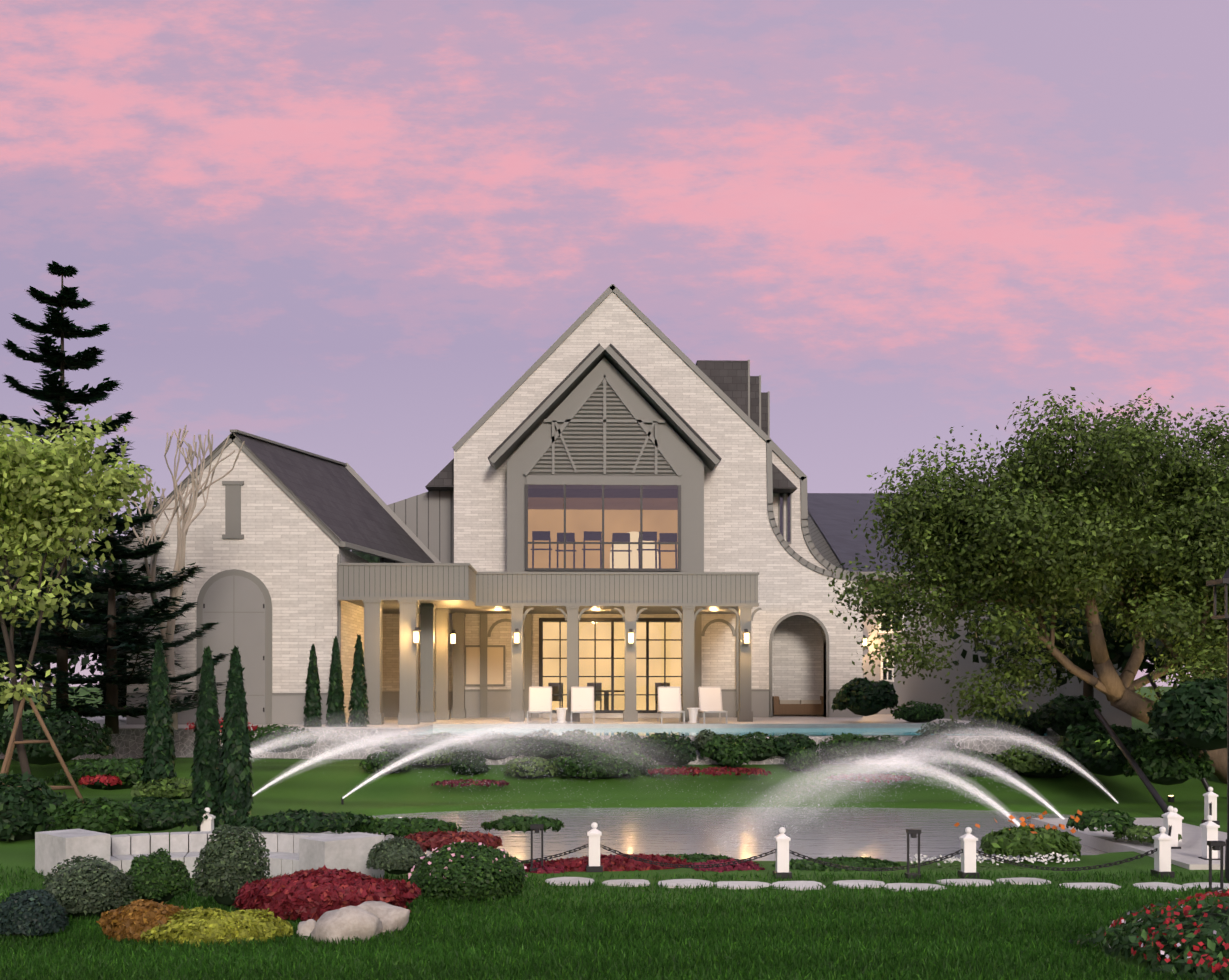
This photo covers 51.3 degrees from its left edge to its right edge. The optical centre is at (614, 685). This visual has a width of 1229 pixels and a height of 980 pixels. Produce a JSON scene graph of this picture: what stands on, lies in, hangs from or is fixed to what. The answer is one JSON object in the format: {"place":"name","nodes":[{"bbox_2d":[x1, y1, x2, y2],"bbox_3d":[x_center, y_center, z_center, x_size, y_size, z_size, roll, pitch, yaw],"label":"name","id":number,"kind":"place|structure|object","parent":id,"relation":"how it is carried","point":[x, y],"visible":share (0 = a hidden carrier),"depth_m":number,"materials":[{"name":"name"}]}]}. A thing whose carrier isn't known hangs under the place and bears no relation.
{"place":"outdoors","nodes":[
{"label":"outdoors","id":0,"kind":"place"},
{"bbox_2d":[148,661,365,818],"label":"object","id":1,"kind":"object","parent":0,"point":[237,759],"visible":0.02,"depth_m":32.53,"materials":[{"name":"green plant"}]},
{"bbox_2d":[363,600,761,724],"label":"porch columns","id":2,"kind":"structure","parent":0,"point":[693,632],"depth_m":36.91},
{"bbox_2d":[337,563,758,613],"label":"veranda roof","id":3,"kind":"structure","parent":2,"relation":"on","point":[466,588],"depth_m":36.84,"materials":[{"name":"grey wood"}]},
{"bbox_2d":[412,627,867,644],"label":"wall lanterns","id":4,"kind":"object","parent":2,"relation":"attached to","point":[516,632],"depth_m":36.72,"materials":[{"name":"white metal"}]},
{"bbox_2d":[465,618,681,712],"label":"veranda doors glazing","id":5,"kind":"structure","parent":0,"point":[496,665],"depth_m":41.80,"materials":[{"name":"clear glass"}]},
{"bbox_2d":[548,683,669,709],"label":"lobby furniture","id":6,"kind":"object","parent":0,"point":[556,690],"depth_m":43.48,"materials":[{"name":"brown wood"}]},
{"bbox_2d":[0,687,1227,979],"bbox_3d":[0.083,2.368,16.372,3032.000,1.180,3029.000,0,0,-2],"label":"lawn","id":7,"kind":"structure","parent":0,"point":[318,787],"depth_m":25.51,"materials":[{"name":"green plant"}]},
{"bbox_2d":[0,406,159,802],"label":"pale tree","id":8,"kind":"object","parent":7,"relation":"on","point":[28,487],"depth_m":19.30,"materials":[{"name":"green plant"}]},
{"bbox_2d":[0,260,193,722],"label":"conifer tree","id":9,"kind":"object","parent":7,"relation":"on","point":[65,324],"depth_m":31.16,"materials":[{"name":"green plant"}]},
{"bbox_2d":[0,509,229,733],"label":"conifer tree","id":10,"kind":"object","parent":7,"relation":"on","point":[137,678],"depth_m":27.88,"materials":[{"name":"green plant"}]},
{"bbox_2d":[89,425,244,729],"bbox_3d":[-10.598,-2.544,29.903,3.483,7.231,1.813,0,0,23],"label":"bare tree","id":11,"kind":"object","parent":7,"relation":"on","point":[182,531],"visible":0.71,"depth_m":30.01,"materials":[{"name":"grey plant"}]},
{"bbox_2d":[35,829,384,878],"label":"stone retaining wall","id":12,"kind":"structure","parent":7,"relation":"on","point":[290,853],"depth_m":15.06,"materials":[{"name":"grey stone"}]},
{"bbox_2d":[123,433,369,724],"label":"wing gable","id":13,"kind":"structure","parent":7,"relation":"on","point":[266,550],"depth_m":34.58,"materials":[{"name":"white brick"}]},
{"bbox_2d":[131,429,440,562],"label":"wing roof","id":14,"kind":"structure","parent":13,"relation":"on","point":[345,503],"depth_m":38.23,"materials":[{"name":"grey tile"}]},
{"bbox_2d":[140,634,369,831],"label":"cypress trees","id":15,"kind":"object","parent":7,"relation":"on","point":[233,737],"visible":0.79,"depth_m":18.64,"materials":[{"name":"green plant"}]},
{"bbox_2d":[0,708,564,947],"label":"garden shrubs","id":16,"kind":"object","parent":7,"relation":"on","point":[317,893],"visible":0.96,"depth_m":13.31,"materials":[{"name":"green plant"}]},
{"bbox_2d":[296,919,316,939],"bbox_3d":[-2.717,2.166,11.381,0.216,0.173,0.181,0,0,-2],"label":"rock","id":17,"kind":"object","parent":7,"relation":"on","point":[307,927],"visible":0.56,"depth_m":11.33,"materials":[{"name":"beige stone"}]},
{"bbox_2d":[311,906,382,943],"bbox_3d":[-2.371,2.091,11.314,0.628,0.312,0.518,0,0,-2],"label":"boulder","id":18,"kind":"object","parent":7,"relation":"on","point":[348,921],"visible":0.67,"depth_m":11.13,"materials":[{"name":"beige stone"}]},
{"bbox_2d":[358,901,409,934],"bbox_3d":[-2.167,2.113,11.684,0.593,0.274,0.463,0,0,-2],"label":"boulder","id":19,"kind":"object","parent":7,"relation":"on","point":[390,916],"visible":0.5,"depth_m":11.60,"materials":[{"name":"beige stone"}]},
{"bbox_2d":[382,614,452,716],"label":"brick link wall","id":20,"kind":"structure","parent":7,"relation":"on","point":[390,665],"depth_m":42.37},
{"bbox_2d":[380,490,453,562],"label":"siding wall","id":21,"kind":"structure","parent":20,"relation":"attached to","point":[427,519],"depth_m":43.01,"materials":[{"name":"grey wood"}]},
{"bbox_2d":[0,713,1059,764],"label":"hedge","id":22,"kind":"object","parent":7,"relation":"on","point":[128,740],"depth_m":31.72,"materials":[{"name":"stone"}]},
{"bbox_2d":[527,687,551,723],"bbox_3d":[-2.091,0.549,35.893,0.656,1.017,1.850,0,0,-2],"label":"chair","id":23,"kind":"object","parent":22,"relation":"on","point":[540,698],"visible":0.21,"depth_m":36.35,"materials":[{"name":"white fabric"}]},
{"bbox_2d":[571,687,594,723],"bbox_3d":[-0.895,0.549,35.927,0.656,1.017,1.850,0,0,-2],"label":"chair","id":24,"kind":"object","parent":22,"relation":"on","point":[582,698],"visible":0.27,"depth_m":36.37,"materials":[{"name":"white fabric"}]},
{"bbox_2d":[543,622,680,709],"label":"lobby interior","id":25,"kind":"object","parent":22,"relation":"on","point":[585,670],"depth_m":46.88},
{"bbox_2d":[555,708,699,722],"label":"pool side tables","id":26,"kind":"object","parent":22,"relation":"on","point":[693,714],"visible":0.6,"depth_m":35.80,"materials":[{"name":"white paint"}]},
{"bbox_2d":[452,284,862,717],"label":"gable wall","id":27,"kind":"structure","parent":22,"relation":"on","point":[742,533],"depth_m":41.96,"materials":[{"name":"white brick"}]},
{"bbox_2d":[488,343,721,571],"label":"trim","id":28,"kind":"structure","parent":27,"relation":"attached to","point":[611,408],"depth_m":41.04,"materials":[{"name":"grey paint"}]},
{"bbox_2d":[525,475,680,570],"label":"window","id":29,"kind":"structure","parent":28,"relation":"attached to","point":[599,523],"depth_m":41.05,"materials":[{"name":"clear glass"}]},
{"bbox_2d":[425,360,797,492],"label":"roof dormers","id":30,"kind":"object","parent":27,"relation":"attached to","point":[737,384],"visible":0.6,"depth_m":43.19,"materials":[{"name":"grey"}]},
{"bbox_2d":[657,687,684,723],"bbox_3d":[1.582,0.549,35.997,0.656,1.017,1.850,0,0,-2],"label":"chair","id":31,"kind":"object","parent":22,"relation":"on","point":[669,699],"visible":0.92,"depth_m":36.45,"materials":[{"name":"white fabric"}]},
{"bbox_2d":[698,687,727,723],"bbox_3d":[2.749,0.549,36.029,0.656,1.017,1.850,0,0,-2],"label":"chair","id":32,"kind":"object","parent":22,"relation":"on","point":[710,700],"visible":0.96,"depth_m":36.48,"materials":[{"name":"white fabric"}]},
{"bbox_2d":[412,728,1033,735],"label":"pool water","id":33,"kind":"structure","parent":22,"relation":"in","point":[804,731],"depth_m":32.50,"materials":[{"name":"teal liquid"}]},
{"bbox_2d":[773,696,822,714],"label":"rattan sofa","id":34,"kind":"object","parent":22,"relation":"on","point":[797,707],"visible":0.5,"depth_m":43.36,"materials":[{"name":"brown wicker"}]},
{"bbox_2d":[772,441,861,715],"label":"wall trim","id":35,"kind":"structure","parent":22,"relation":"on","point":[797,657],"depth_m":43.65,"materials":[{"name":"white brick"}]},
{"bbox_2d":[0,550,1131,733],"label":"tree trunks","id":36,"kind":"object","parent":7,"relation":"on","point":[1088,690],"visible":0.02,"depth_m":40.22,"materials":[{"name":"brown plant"}]},
{"bbox_2d":[0,463,1224,718],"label":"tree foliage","id":37,"kind":"object","parent":36,"relation":"attached to","point":[1122,653],"visible":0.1,"depth_m":38.43,"materials":[{"name":"green plant"}]},
{"bbox_2d":[0,863,1228,979],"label":"lawn grass","id":38,"kind":"structure","parent":7,"relation":"on","point":[822,942],"depth_m":10.93,"materials":[{"name":"green plant"}]},
{"bbox_2d":[258,721,1054,852],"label":"fountain spray droplets","id":39,"kind":"object","parent":7,"relation":"on","point":[702,765],"visible":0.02,"depth_m":23.64},
{"bbox_2d":[432,766,910,787],"bbox_3d":[1.212,1.917,26.944,10.112,0.398,1.600,0,0,-2],"label":"bank ground cover","id":40,"kind":"object","parent":7,"relation":"on","point":[683,771],"depth_m":26.86,"materials":[{"name":"red plant"}]},
{"bbox_2d":[249,706,1118,857],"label":"fountain jets","id":41,"kind":"object","parent":7,"relation":"on","point":[429,748],"visible":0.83,"depth_m":23.81,"materials":[{"name":"liquid"}]},
{"bbox_2d":[201,787,1219,878],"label":"chain bollards","id":42,"kind":"object","parent":7,"relation":"on","point":[1166,838],"visible":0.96,"depth_m":15.44,"materials":[{"name":"white stone"}]},
{"bbox_2d":[408,810,1082,878],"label":"bed flowers","id":43,"kind":"object","parent":7,"relation":"on","point":[1023,824],"visible":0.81,"depth_m":16.21,"materials":[{"name":"red plant"}]},
{"bbox_2d":[359,676,1226,784],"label":"bank shrubs","id":44,"kind":"object","parent":7,"relation":"on","point":[1168,712],"visible":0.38,"depth_m":27.88,"materials":[{"name":"green plant"}]},
{"bbox_2d":[522,808,1181,873],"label":"pond edge bed plants","id":45,"kind":"object","parent":7,"relation":"on","point":[1020,840],"visible":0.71,"depth_m":16.61,"materials":[{"name":"green plant"}]},
{"bbox_2d":[530,824,1226,893],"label":"path lights","id":46,"kind":"object","parent":7,"relation":"on","point":[1212,845],"visible":0.83,"depth_m":15.22,"materials":[{"name":"black metal"}]},
{"bbox_2d":[546,877,1228,891],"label":"stepping stones","id":47,"kind":"object","parent":7,"relation":"on","point":[792,885],"visible":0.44,"depth_m":14.75,"materials":[{"name":"stone"}]},
{"bbox_2d":[807,493,1131,734],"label":"neighbour house","id":48,"kind":"structure","parent":7,"relation":"on","point":[832,524],"depth_m":46.29,"materials":[{"name":"white"}]},
{"bbox_2d":[827,387,1228,813],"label":"leaning tree","id":49,"kind":"object","parent":7,"relation":"on","point":[1065,545],"depth_m":25.69,"materials":[{"name":"green plant"}]},
{"bbox_2d":[1031,818,1226,869],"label":"stone bridge slab","id":50,"kind":"structure","parent":7,"relation":"on","point":[1187,854],"depth_m":18.45,"materials":[{"name":"grey stone"}]},
{"bbox_2d":[1068,889,1228,979],"bbox_3d":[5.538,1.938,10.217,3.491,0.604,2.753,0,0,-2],"label":"flower bed","id":51,"kind":"object","parent":7,"relation":"on","point":[1139,928],"visible":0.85,"depth_m":10.02,"materials":[{"name":"red plant"}]},
{"bbox_2d":[1167,795,1174,801],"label":"tree uplight fixtures","id":52,"kind":"object","parent":7,"relation":"on","point":[1170,798],"visible":0.79,"depth_m":25.33,"materials":[{"name":"black metal"}]},
{"bbox_2d":[1206,568,1228,882],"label":"garden lamp post","id":53,"kind":"object","parent":7,"relation":"on","point":[1224,581],"visible":1,"depth_m":15.06,"materials":[{"name":"black metal"}]},
{"bbox_2d":[0,0,1228,686],"label":"sky","id":54,"kind":"structure","parent":0,"point":[344,231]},
{"bbox_2d":[322,807,1107,861],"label":"pond water","id":55,"kind":"structure","parent":0,"point":[878,833],"depth_m":21.20,"materials":[{"name":"grey liquid"}]}
]}

